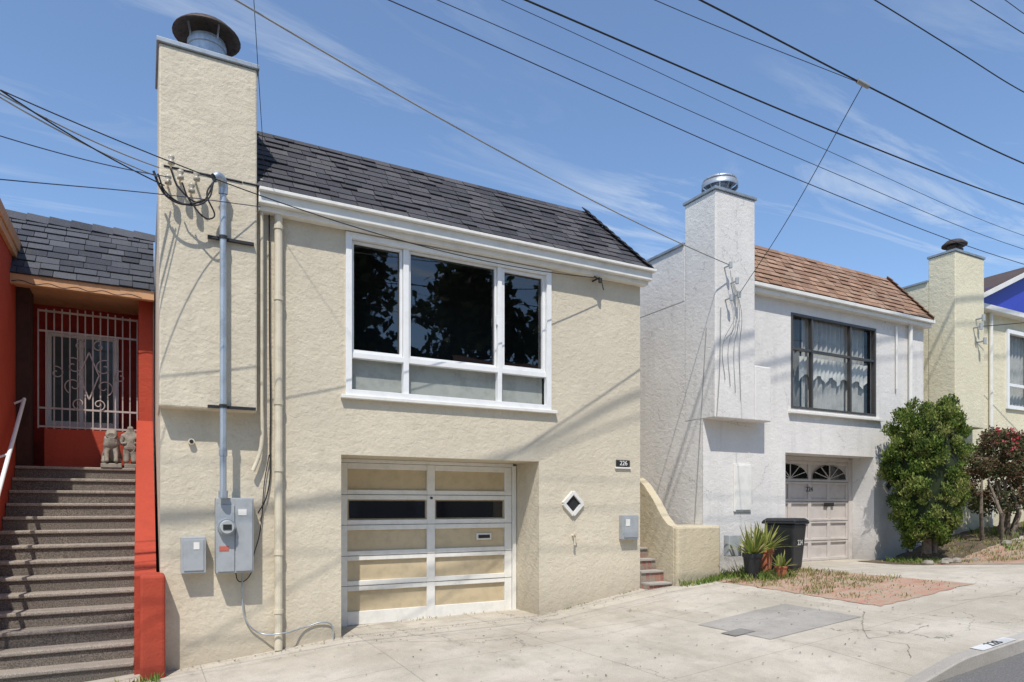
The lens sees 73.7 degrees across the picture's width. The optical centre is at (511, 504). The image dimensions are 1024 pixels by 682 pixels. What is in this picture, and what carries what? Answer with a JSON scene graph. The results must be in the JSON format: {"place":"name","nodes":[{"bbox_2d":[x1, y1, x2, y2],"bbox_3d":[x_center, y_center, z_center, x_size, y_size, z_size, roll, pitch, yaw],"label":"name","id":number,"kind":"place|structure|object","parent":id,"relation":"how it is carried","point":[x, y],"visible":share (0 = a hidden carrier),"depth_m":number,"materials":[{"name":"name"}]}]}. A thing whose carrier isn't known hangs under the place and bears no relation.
{"place":"outdoors","nodes":[
{"label":"outdoors","id":0,"kind":"place"},
{"bbox_2d":[16,286,33,465],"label":"porch side wall","id":1,"kind":"structure","parent":0,"point":[25,363],"depth_m":9.93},
{"bbox_2d":[138,300,152,420],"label":"porch column","id":2,"kind":"structure","parent":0,"point":[145,360],"depth_m":10.57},
{"bbox_2d":[0,0,1023,286],"label":"sky","id":3,"kind":"structure","parent":0,"point":[91,64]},
{"bbox_2d":[87,521,1023,681],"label":"sidewalk","id":4,"kind":"structure","parent":0,"point":[451,654],"depth_m":7.63,"materials":[{"name":"concrete"}]},
{"bbox_2d":[0,666,133,681],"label":"step","id":5,"kind":"object","parent":4,"relation":"on","point":[85,676],"visible":0.38,"depth_m":7.45,"materials":[{"name":"stone"}]},
{"bbox_2d":[0,658,133,678],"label":"tread","id":6,"kind":"object","parent":5,"relation":"on","point":[59,668],"visible":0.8,"depth_m":7.43,"materials":[{"name":"stone"}]},
{"bbox_2d":[134,420,155,674],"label":"stair parapet","id":7,"kind":"structure","parent":4,"relation":"on","point":[145,551],"depth_m":8.59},
{"bbox_2d":[140,572,164,680],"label":"stair newel","id":8,"kind":"object","parent":4,"relation":"on","point":[152,622],"visible":0.9,"depth_m":7.36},
{"bbox_2d":[160,213,639,671],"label":"front wall","id":9,"kind":"structure","parent":4,"relation":"on","point":[584,439],"depth_m":8.58,"materials":[{"name":"beige paint"}]},
{"bbox_2d":[157,43,256,415],"bbox_3d":[-3.638,-3.070,8.122,1.015,3.980,0.950,0,0,-28],"label":"chimney","id":10,"kind":"object","parent":9,"relation":"attached to","point":[206,114],"visible":0.84,"depth_m":7.69,"materials":[{"name":"beige paint"}]},
{"bbox_2d":[152,154,214,219],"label":"service drop hooks","id":11,"kind":"object","parent":10,"relation":"attached to","point":[180,178],"visible":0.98,"depth_m":7.41,"materials":[{"name":"ceramic"}]},
{"bbox_2d":[187,30,225,54],"bbox_3d":[-3.625,-5.305,8.112,0.470,0.390,0.470,0,0,-28],"label":"flue","id":12,"kind":"object","parent":10,"relation":"on","point":[206,40],"visible":0.37,"depth_m":7.94,"materials":[{"name":"metal"}]},
{"bbox_2d":[172,13,240,56],"bbox_3d":[-3.625,-5.628,8.112,0.750,0.165,0.750,0,0,-28],"label":"flue cap","id":13,"kind":"object","parent":10,"relation":"on","point":[228,36],"visible":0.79,"depth_m":8.05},
{"bbox_2d":[155,35,259,88],"bbox_3d":[-3.640,-5.088,8.124,1.065,0.055,1.005,0,0,-28],"label":"chimney flashing","id":14,"kind":"object","parent":10,"relation":"on","point":[203,52],"visible":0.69,"depth_m":7.69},
{"bbox_2d":[181,171,333,639],"bbox_3d":[-2.900,-1.006,7.966,1.726,5.394,0.426,0,0,-28],"label":"electric meter","id":15,"kind":"object","parent":9,"relation":"attached to","point":[234,537],"visible":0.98,"depth_m":7.70,"materials":[{"name":"metal"}]},
{"bbox_2d":[218,505,233,571],"bbox_3d":[-3.250,0.380,7.761,0.175,0.760,0.013,0,0,-28],"label":"panel door","id":16,"kind":"structure","parent":15,"relation":"in","point":[225,559],"depth_m":7.76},
{"bbox_2d":[236,500,252,570],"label":"electrical panel","id":17,"kind":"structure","parent":15,"relation":"in","point":[244,523],"depth_m":7.85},
{"bbox_2d":[251,179,263,471],"bbox_3d":[-3.003,-2.121,8.062,0.150,3.458,0.048,0,0,-28],"label":"vent line","id":18,"kind":"object","parent":9,"relation":"attached to","point":[261,323],"visible":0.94,"depth_m":8.07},
{"bbox_2d":[274,214,282,650],"bbox_3d":[-2.799,-0.910,8.184,0.112,5.300,0.109,0,0,-28],"label":"downspout","id":19,"kind":"object","parent":9,"relation":"attached to","point":[278,427],"visible":0.98,"depth_m":8.14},
{"bbox_2d":[341,458,515,609],"bbox_3d":[-1.220,0.534,9.930,2.880,2.332,0.090,0,0,-28],"label":"garage door frame","id":20,"kind":"object","parent":9,"relation":"attached to","point":[513,538],"visible":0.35,"depth_m":10.55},
{"bbox_2d":[343,462,513,611],"bbox_3d":[-1.246,0.635,9.984,2.885,2.530,0.030,0,0,-28],"label":"garage door backing","id":21,"kind":"object","parent":20,"relation":"in","point":[370,540],"visible":0.29,"depth_m":9.90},
{"bbox_2d":[341,462,510,626],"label":"garage door rails","id":22,"kind":"object","parent":21,"relation":"attached to","point":[430,523],"visible":0.91,"depth_m":9.94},
{"bbox_2d":[349,501,502,518],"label":"garage door windows","id":23,"kind":"structure","parent":21,"relation":"in","point":[402,509],"depth_m":9.89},
{"bbox_2d":[345,231,551,409],"bbox_3d":[-0.783,-2.422,9.385,3.040,2.065,0.125,0,0,-28],"label":"window frame","id":24,"kind":"object","parent":9,"relation":"attached to","point":[405,361],"visible":0.85,"depth_m":9.18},
{"bbox_2d":[352,359,541,404],"bbox_3d":[-0.827,-1.670,9.466,2.890,0.460,0.001,0,0,-28],"label":"pane shade","id":25,"kind":"object","parent":24,"relation":"attached to","point":[368,375],"visible":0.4,"depth_m":9.41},
{"bbox_2d":[352,240,544,372],"bbox_3d":[-0.786,-2.663,9.391,2.880,1.425,0.070,0,0,-28],"label":"window sash","id":26,"kind":"object","parent":24,"relation":"in","point":[520,273],"depth_m":9.46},
{"bbox_2d":[340,394,557,413],"bbox_3d":[-0.749,-1.367,9.343,3.190,0.045,0.090,0,0,-28],"label":"window sill","id":27,"kind":"structure","parent":9,"relation":"attached to","point":[375,398],"depth_m":9.22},
{"bbox_2d":[354,245,543,404],"bbox_3d":[-1.009,-2.450,9.856,3.200,2.300,0.900,0,0,-28],"label":"room interior","id":28,"kind":"object","parent":9,"relation":"attached to","point":[452,311],"visible":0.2,"depth_m":10.36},
{"bbox_2d":[257,191,651,281],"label":"cornice","id":29,"kind":"structure","parent":9,"relation":"attached to","point":[359,218],"depth_m":9.06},
{"bbox_2d":[257,186,656,286],"bbox_3d":[-0.388,-3.585,9.433,5.910,0.230,0.275,0,0,-28],"label":"cornice cap","id":30,"kind":"object","parent":9,"relation":"attached to","point":[306,218],"visible":0.67,"depth_m":9.11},
{"bbox_2d":[164,131,650,267],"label":"mansard roof","id":31,"kind":"structure","parent":30,"relation":"on","point":[300,167],"depth_m":9.44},
{"bbox_2d":[592,276,603,289],"bbox_3d":[1.321,-3.372,10.378,0.200,0.154,0.197,0,0,-6],"label":"cable bracket","id":32,"kind":"object","parent":9,"relation":"attached to","point":[599,280],"visible":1,"depth_m":10.32,"materials":[{"name":"metal"}]},
{"bbox_2d":[2,90,599,277],"bbox_3d":[-1.520,-3.358,8.057,7.236,0.375,0.012,0,0,-38],"label":"overhead wire","id":33,"kind":"object","parent":32,"relation":"attached to","point":[270,198],"visible":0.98,"depth_m":7.15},
{"bbox_2d":[114,520,1023,681],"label":"weeds","id":34,"kind":"object","parent":4,"relation":"on","point":[771,575],"visible":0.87,"depth_m":10.98,"materials":[{"name":"green plant"}]},
{"bbox_2d":[698,604,861,638],"bbox_3d":[3.205,1.386,8.213,1.550,0.150,1.100,0,0,-28],"label":"concrete patch","id":35,"kind":"object","parent":4,"relation":"on","point":[788,619],"visible":1,"depth_m":8.18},
{"bbox_2d":[703,294,923,572],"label":"front wall","id":36,"kind":"structure","parent":4,"relation":"on","point":[763,449],"depth_m":12.74,"materials":[{"name":"white paint"}]},
{"bbox_2d":[685,190,754,421],"bbox_3d":[3.627,-3.365,11.931,0.930,3.810,0.740,0,0,-28],"label":"chimney stack","id":37,"kind":"object","parent":36,"relation":"on","point":[720,225],"visible":0.88,"depth_m":11.64,"materials":[{"name":"white paint"}]},
{"bbox_2d":[236,0,729,264],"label":"overhead wire","id":38,"kind":"object","parent":37,"relation":"attached to","point":[299,37],"visible":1,"depth_m":7.08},
{"bbox_2d":[743,366,770,423],"bbox_3d":[4.312,-1.940,12.064,0.398,0.960,0.318,0,0,-28],"label":"chimney shoulder","id":39,"kind":"object","parent":37,"relation":"attached to","point":[762,394],"visible":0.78,"depth_m":11.93},
{"bbox_2d":[785,455,851,558],"bbox_3d":[5.962,0.117,13.694,2.595,2.165,0.060,0,0,-28],"label":"garage door frame","id":40,"kind":"object","parent":36,"relation":"attached to","point":[823,459],"visible":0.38,"depth_m":14.24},
{"bbox_2d":[785,464,844,557],"bbox_3d":[5.934,0.170,13.730,2.500,2.260,0.030,0,0,-28],"label":"garage door","id":41,"kind":"structure","parent":40,"relation":"in","point":[799,491],"depth_m":13.89,"materials":[{"name":"metal"}]},
{"bbox_2d":[785,464,845,478],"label":"fan windows","id":42,"kind":"structure","parent":41,"relation":"attached to","point":[818,470],"depth_m":13.80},
{"bbox_2d":[785,460,847,561],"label":"garage door rails","id":43,"kind":"object","parent":41,"relation":"attached to","point":[828,539],"visible":0.62,"depth_m":13.88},
{"bbox_2d":[794,317,869,412],"bbox_3d":[6.143,-2.675,13.553,2.700,2.150,0.400,0,0,-28],"label":"room interior","id":44,"kind":"object","parent":36,"relation":"attached to","point":[867,364],"depth_m":14.12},
{"bbox_2d":[793,317,799,405],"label":"drapes","id":45,"kind":"object","parent":44,"relation":"hanging from","point":[796,391],"visible":0.21,"depth_m":13.19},
{"bbox_2d":[801,318,863,412],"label":"drapes","id":46,"kind":"object","parent":44,"relation":"hanging from","point":[830,394],"visible":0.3,"depth_m":13.60,"materials":[{"name":"fabric"}]},
{"bbox_2d":[799,356,866,388],"bbox_3d":[6.377,-2.601,13.520,2.080,0.499,0.049,0,0,-28],"label":"valance","id":47,"kind":"object","parent":36,"relation":"attached to","point":[826,370],"visible":0.85,"depth_m":13.48,"materials":[{"name":"fabric"}]},
{"bbox_2d":[791,312,875,415],"bbox_3d":[6.280,-2.690,13.320,2.520,1.780,0.080,0,0,-28],"label":"window frame","id":48,"kind":"object","parent":36,"relation":"attached to","point":[849,357],"visible":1,"depth_m":13.47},
{"bbox_2d":[755,281,935,328],"bbox_3d":[6.487,-3.855,13.296,5.660,0.150,0.220,0,0,-28],"label":"gutter","id":49,"kind":"object","parent":36,"relation":"on","point":[791,295],"visible":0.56,"depth_m":13.14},
{"bbox_2d":[755,245,933,319],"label":"mansard roof","id":50,"kind":"structure","parent":49,"relation":"on","point":[786,270],"depth_m":13.43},
{"bbox_2d":[896,325,912,551],"bbox_3d":[8.192,-1.400,14.252,0.510,4.800,0.078,0,0,-28],"label":"downspout","id":51,"kind":"object","parent":36,"relation":"attached to","point":[910,361],"visible":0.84,"depth_m":14.32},
{"bbox_2d":[719,570,973,605],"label":"brick patio","id":52,"kind":"structure","parent":4,"relation":"on","point":[920,591],"depth_m":9.72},
{"bbox_2d":[726,521,777,578],"bbox_3d":[3.834,0.726,11.105,0.946,0.926,0.970,0,0,-28],"label":"potted plant","id":53,"kind":"object","parent":52,"relation":"on","point":[752,554],"visible":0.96,"depth_m":10.93,"materials":[{"name":"green plant"}]},
{"bbox_2d":[741,519,796,573],"bbox_3d":[4.228,0.700,11.356,0.949,0.934,0.862,0,0,-6],"label":"potted plant","id":54,"kind":"object","parent":52,"relation":"on","point":[767,558],"visible":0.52,"depth_m":11.32,"materials":[{"name":"green plant"}]},
{"bbox_2d":[861,521,1023,564],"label":"soil bed","id":55,"kind":"object","parent":4,"relation":"on","point":[963,534],"visible":0.53,"depth_m":14.06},
{"bbox_2d":[876,393,977,553],"bbox_3d":[8.038,-0.599,13.264,1.733,3.119,1.644,0,0,-28],"label":"evergreen shrub","id":56,"kind":"object","parent":55,"relation":"on","point":[926,454],"visible":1,"depth_m":12.88,"materials":[{"name":"green plant"}]},
{"bbox_2d":[958,425,1023,540],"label":"flowering shrub","id":57,"kind":"object","parent":55,"relation":"on","point":[1009,444],"visible":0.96,"depth_m":14.21,"materials":[{"name":"green plant"}]},
{"bbox_2d":[934,539,1023,564],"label":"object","id":58,"kind":"structure","parent":4,"relation":"on","point":[1007,553],"depth_m":12.62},
{"bbox_2d":[736,465,750,509],"bbox_3d":[4.087,-0.300,12.057,0.360,0.780,0.014,0,0,-28],"label":"access panel door","id":59,"kind":"structure","parent":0,"point":[743,487],"depth_m":12.05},
{"bbox_2d":[939,652,1023,681],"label":"road","id":60,"kind":"structure","parent":0,"point":[1010,669],"depth_m":6.14,"materials":[{"name":"asphalt"}]},
{"bbox_2d":[904,632,1023,681],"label":"kerb","id":61,"kind":"structure","parent":60,"relation":"on","point":[959,663],"depth_m":6.30,"materials":[{"name":"concrete"}]},
{"bbox_3d":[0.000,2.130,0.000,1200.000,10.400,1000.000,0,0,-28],"label":"ground","id":62,"kind":"structure","parent":0,"visible":0},
{"bbox_2d":[0,234,20,530],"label":"entry wing","id":63,"kind":"structure","parent":62,"relation":"on","point":[7,354],"depth_m":9.22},
{"bbox_2d":[10,272,153,301],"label":"porch fascia","id":64,"kind":"structure","parent":63,"relation":"attached to","point":[145,295],"depth_m":9.86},
{"bbox_2d":[10,218,153,290],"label":"mansard roof","id":65,"kind":"structure","parent":63,"relation":"on","point":[59,252],"depth_m":10.22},
{"bbox_2d":[6,209,154,241],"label":"ridge shingles","id":66,"kind":"object","parent":65,"relation":"on","point":[72,224],"visible":0.91,"depth_m":10.65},
{"bbox_2d":[15,285,153,315],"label":"porch soffit","id":67,"kind":"structure","parent":63,"relation":"attached to","point":[52,297],"depth_m":10.61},
{"bbox_2d":[34,304,137,465],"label":"porch back wall","id":68,"kind":"structure","parent":63,"relation":"attached to","point":[39,446],"depth_m":11.06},
{"bbox_2d":[47,332,118,428],"bbox_3d":[-6.917,-2.000,11.005,1.000,1.500,0.060,0,0,-28],"label":"porch window frame","id":69,"kind":"object","parent":68,"relation":"attached to","point":[81,422],"visible":0.63,"depth_m":10.98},
{"bbox_2d":[52,336,112,423],"bbox_3d":[-6.921,-2.000,11.014,0.840,1.340,0.010,0,0,-28],"label":"porch window glass","id":70,"kind":"object","parent":69,"relation":"in","point":[74,377],"visible":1,"depth_m":11.02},
{"bbox_2d":[153,254,514,571],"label":"side walls","id":71,"kind":"structure","parent":62,"relation":"on","point":[156,434],"depth_m":9.69,"materials":[{"name":"beige paint"}]},
{"bbox_2d":[640,301,702,524],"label":"side walls","id":72,"kind":"structure","parent":62,"relation":"on","point":[670,450],"depth_m":12.39,"materials":[{"name":"white paint"}]},
{"bbox_2d":[640,246,684,316],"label":"wall parapet","id":73,"kind":"structure","parent":72,"relation":"attached to","point":[664,288],"depth_m":12.47,"materials":[{"name":"white paint"}]},
{"bbox_2d":[640,476,719,589],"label":"entry stairs","id":74,"kind":"structure","parent":62,"relation":"on","point":[672,553],"depth_m":11.11,"materials":[{"name":"beige paint"}]},
{"bbox_2d":[951,312,1023,534],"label":"front wall","id":75,"kind":"structure","parent":62,"relation":"on","point":[1003,418],"depth_m":16.14,"materials":[{"name":"yellow paint"}]},
{"bbox_2d":[929,251,983,429],"bbox_3d":[9.919,-3.590,15.242,1.130,3.780,0.580,0,0,-28],"label":"chimney","id":76,"kind":"object","parent":75,"relation":"attached to","point":[956,310],"visible":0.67,"depth_m":14.97,"materials":[{"name":"yellow paint"}]},
{"bbox_2d":[989,312,992,526],"bbox_3d":[11.173,-1.950,15.920,0.080,5.100,0.078,0,0,-28],"label":"downspout","id":77,"kind":"object","parent":75,"relation":"attached to","point":[990,381],"visible":0.66,"depth_m":15.88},
{"bbox_2d":[984,303,1023,321],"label":"cornice","id":78,"kind":"structure","parent":75,"relation":"attached to","point":[1005,312],"depth_m":16.00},
{"bbox_2d":[984,278,1023,312],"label":"blue gable","id":79,"kind":"structure","parent":78,"relation":"on","point":[1010,296],"depth_m":16.16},
{"bbox_2d":[1005,329,1023,410],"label":"window frame","id":80,"kind":"object","parent":75,"relation":"attached to","point":[1008,333],"visible":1,"depth_m":16.32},
{"bbox_2d":[1010,335,1023,406],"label":"drapes","id":81,"kind":"object","parent":75,"relation":"hanging from","point":[1016,365],"visible":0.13,"depth_m":16.96,"materials":[{"name":"fabric"}]},
{"bbox_3d":[-5.742,0.940,8.832,1.500,2.320,3.200,0,0,-28],"label":"stair","id":82,"kind":"object","parent":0,"visible":0},
{"bbox_2d":[0,646,133,669],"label":"step","id":83,"kind":"object","parent":82,"relation":"on","point":[25,661],"visible":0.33,"depth_m":7.60,"materials":[{"name":"stone"}]},
{"bbox_2d":[0,639,133,657],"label":"tread","id":84,"kind":"object","parent":83,"relation":"on","point":[24,651],"visible":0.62,"depth_m":7.63,"materials":[{"name":"stone"}]},
{"bbox_2d":[0,627,133,648],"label":"step","id":85,"kind":"object","parent":82,"relation":"on","point":[61,638],"visible":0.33,"depth_m":7.80,"materials":[{"name":"stone"}]},
{"bbox_2d":[0,620,133,636],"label":"tread","id":86,"kind":"object","parent":85,"relation":"on","point":[61,629],"visible":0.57,"depth_m":7.85,"materials":[{"name":"stone"}]},
{"bbox_2d":[0,609,133,629],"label":"step","id":87,"kind":"object","parent":82,"relation":"on","point":[60,619],"visible":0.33,"depth_m":8.01,"materials":[{"name":"concrete"}]},
{"bbox_2d":[0,603,133,617],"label":"tread","id":88,"kind":"object","parent":87,"relation":"on","point":[60,610],"visible":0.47,"depth_m":8.04,"materials":[{"name":"stone"}]},
{"bbox_2d":[0,592,133,610],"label":"step","id":89,"kind":"object","parent":82,"relation":"on","point":[59,601],"visible":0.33,"depth_m":8.22,"materials":[{"name":"stone"}]},
{"bbox_2d":[0,587,133,599],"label":"tread","id":90,"kind":"object","parent":89,"relation":"on","point":[20,595],"visible":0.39,"depth_m":8.24,"materials":[{"name":"stone"}]},
{"bbox_2d":[0,576,133,592],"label":"step","id":91,"kind":"object","parent":82,"relation":"on","point":[55,585],"visible":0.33,"depth_m":8.42,"materials":[{"name":"stone"}]},
{"bbox_2d":[0,571,133,581],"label":"tread","id":92,"kind":"object","parent":91,"relation":"on","point":[63,576],"visible":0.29,"depth_m":8.43,"materials":[{"name":"stone"}]},
{"bbox_2d":[0,561,134,576],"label":"step","id":93,"kind":"object","parent":82,"relation":"on","point":[50,569],"visible":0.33,"depth_m":8.63,"materials":[{"name":"stone"}]},
{"bbox_2d":[0,556,134,565],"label":"tread","id":94,"kind":"object","parent":93,"relation":"on","point":[63,560],"visible":0.9,"depth_m":8.66,"materials":[{"name":"stone"}]},
{"bbox_2d":[0,546,134,559],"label":"step","id":95,"kind":"object","parent":82,"relation":"on","point":[47,553],"visible":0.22,"depth_m":8.84,"materials":[{"name":"stone"}]},
{"bbox_2d":[0,542,134,549],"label":"tread","id":96,"kind":"object","parent":95,"relation":"on","point":[72,545],"visible":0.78,"depth_m":8.85,"materials":[{"name":"stone"}]},
{"bbox_2d":[0,532,134,544],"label":"step","id":97,"kind":"object","parent":82,"relation":"on","point":[27,539],"visible":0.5,"depth_m":9.05,"materials":[{"name":"stone"}]},
{"bbox_2d":[0,529,134,534],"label":"tread","id":98,"kind":"object","parent":97,"relation":"on","point":[64,531],"visible":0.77,"depth_m":9.02,"materials":[{"name":"concrete"}]},
{"bbox_2d":[2,519,134,530],"bbox_3d":[-6.061,0.273,9.414,1.523,0.145,0.300,0,0,-28],"label":"step","id":99,"kind":"object","parent":82,"relation":"on","point":[68,524],"visible":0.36,"depth_m":9.27,"materials":[{"name":"stone"}]},
{"bbox_2d":[6,506,134,515],"bbox_3d":[-6.178,0.093,9.631,1.522,0.145,0.300,0,0,-28],"label":"step","id":100,"kind":"object","parent":82,"relation":"on","point":[70,510],"visible":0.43,"depth_m":9.48,"materials":[{"name":"stone"}]},
{"bbox_2d":[9,493,135,502],"bbox_3d":[-6.295,-0.086,9.847,1.521,0.145,0.300,0,0,-28],"label":"step","id":101,"kind":"object","parent":82,"relation":"on","point":[62,498],"visible":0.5,"depth_m":9.69,"materials":[{"name":"stone"}]},
{"bbox_2d":[12,481,135,491],"bbox_3d":[-6.413,-0.266,10.063,1.520,0.145,0.300,0,0,-28],"label":"step","id":102,"kind":"object","parent":82,"relation":"on","point":[70,485],"visible":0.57,"depth_m":9.92,"materials":[{"name":"stone"}]},
{"bbox_2d":[15,469,135,479],"bbox_3d":[-6.745,-0.446,10.676,1.520,0.145,1.202,0,0,-28],"label":"step","id":103,"kind":"object","parent":82,"relation":"on","point":[53,473],"visible":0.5,"depth_m":10.13,"materials":[{"name":"stone"}]},
{"bbox_2d":[15,466,135,470],"bbox_3d":[-6.737,-0.541,10.663,1.518,0.044,1.232,0,0,-28],"label":"tread","id":104,"kind":"object","parent":103,"relation":"on","point":[74,468],"visible":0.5,"depth_m":10.11,"materials":[{"name":"stone"}]},
{"bbox_2d":[44,428,135,467],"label":"porch front wall","id":105,"kind":"structure","parent":104,"relation":"on","point":[71,448],"depth_m":10.43,"materials":[{"name":"red paint"}]},
{"bbox_2d":[37,308,137,431],"bbox_3d":[-6.530,-2.070,10.543,1.318,1.840,0.024,0,0,-28],"label":"window grille","id":106,"kind":"object","parent":105,"relation":"on","point":[69,313],"depth_m":10.48,"materials":[{"name":"metal"}]},
{"bbox_2d":[101,430,122,467],"bbox_3d":[-6.133,-0.852,10.459,0.281,0.580,0.387,0,0,-28],"label":"lion statue","id":107,"kind":"object","parent":104,"relation":"on","point":[111,456],"visible":0.99,"depth_m":10.33,"materials":[{"name":"stone"}]},
{"bbox_2d":[120,426,135,467],"bbox_3d":[-5.905,-0.888,10.563,0.285,0.651,0.200,0,0,-28],"label":"standing statue","id":108,"kind":"object","parent":104,"relation":"on","point":[128,439],"visible":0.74,"depth_m":10.50,"materials":[{"name":"stone"}]},
{"bbox_3d":[4.205,1.160,11.813,1.193,0.047,0.636,0,0,-28],"label":"soil bed","id":109,"kind":"object","parent":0,"visible":0},
{"bbox_2d":[762,518,808,569],"bbox_3d":[4.752,0.688,11.912,0.560,0.918,0.656,0,0,-43],"label":"trash bin","id":110,"kind":"object","parent":109,"relation":"on","point":[794,529],"visible":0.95,"depth_m":11.69,"materials":[{"name":"black plastic"}]},
{"bbox_3d":[-13.481,-2.380,-2.401,0.340,11.300,2.200,0,0,-28],"label":"utility pole","id":111,"kind":"object","parent":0,"visible":0},
{"bbox_2d":[388,0,1022,263],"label":"overhead wire","id":112,"kind":"object","parent":111,"relation":"attached to","point":[670,124],"visible":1,"depth_m":6.41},
{"bbox_2d":[437,0,1022,248],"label":"overhead wire","id":113,"kind":"object","parent":111,"relation":"attached to","point":[702,116],"visible":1,"depth_m":6.60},
{"bbox_2d":[524,0,1023,204],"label":"overhead wire","id":114,"kind":"object","parent":111,"relation":"attached to","point":[608,35],"visible":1,"depth_m":6.94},
{"bbox_3d":[19.066,-7.340,15.197,0.340,15.300,2.200,0,0,-28],"label":"utility pole","id":115,"kind":"object","parent":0,"visible":0},
{"bbox_2d":[699,0,1023,163],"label":"overhead wire","id":116,"kind":"object","parent":115,"relation":"attached to","point":[777,39],"visible":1,"depth_m":7.68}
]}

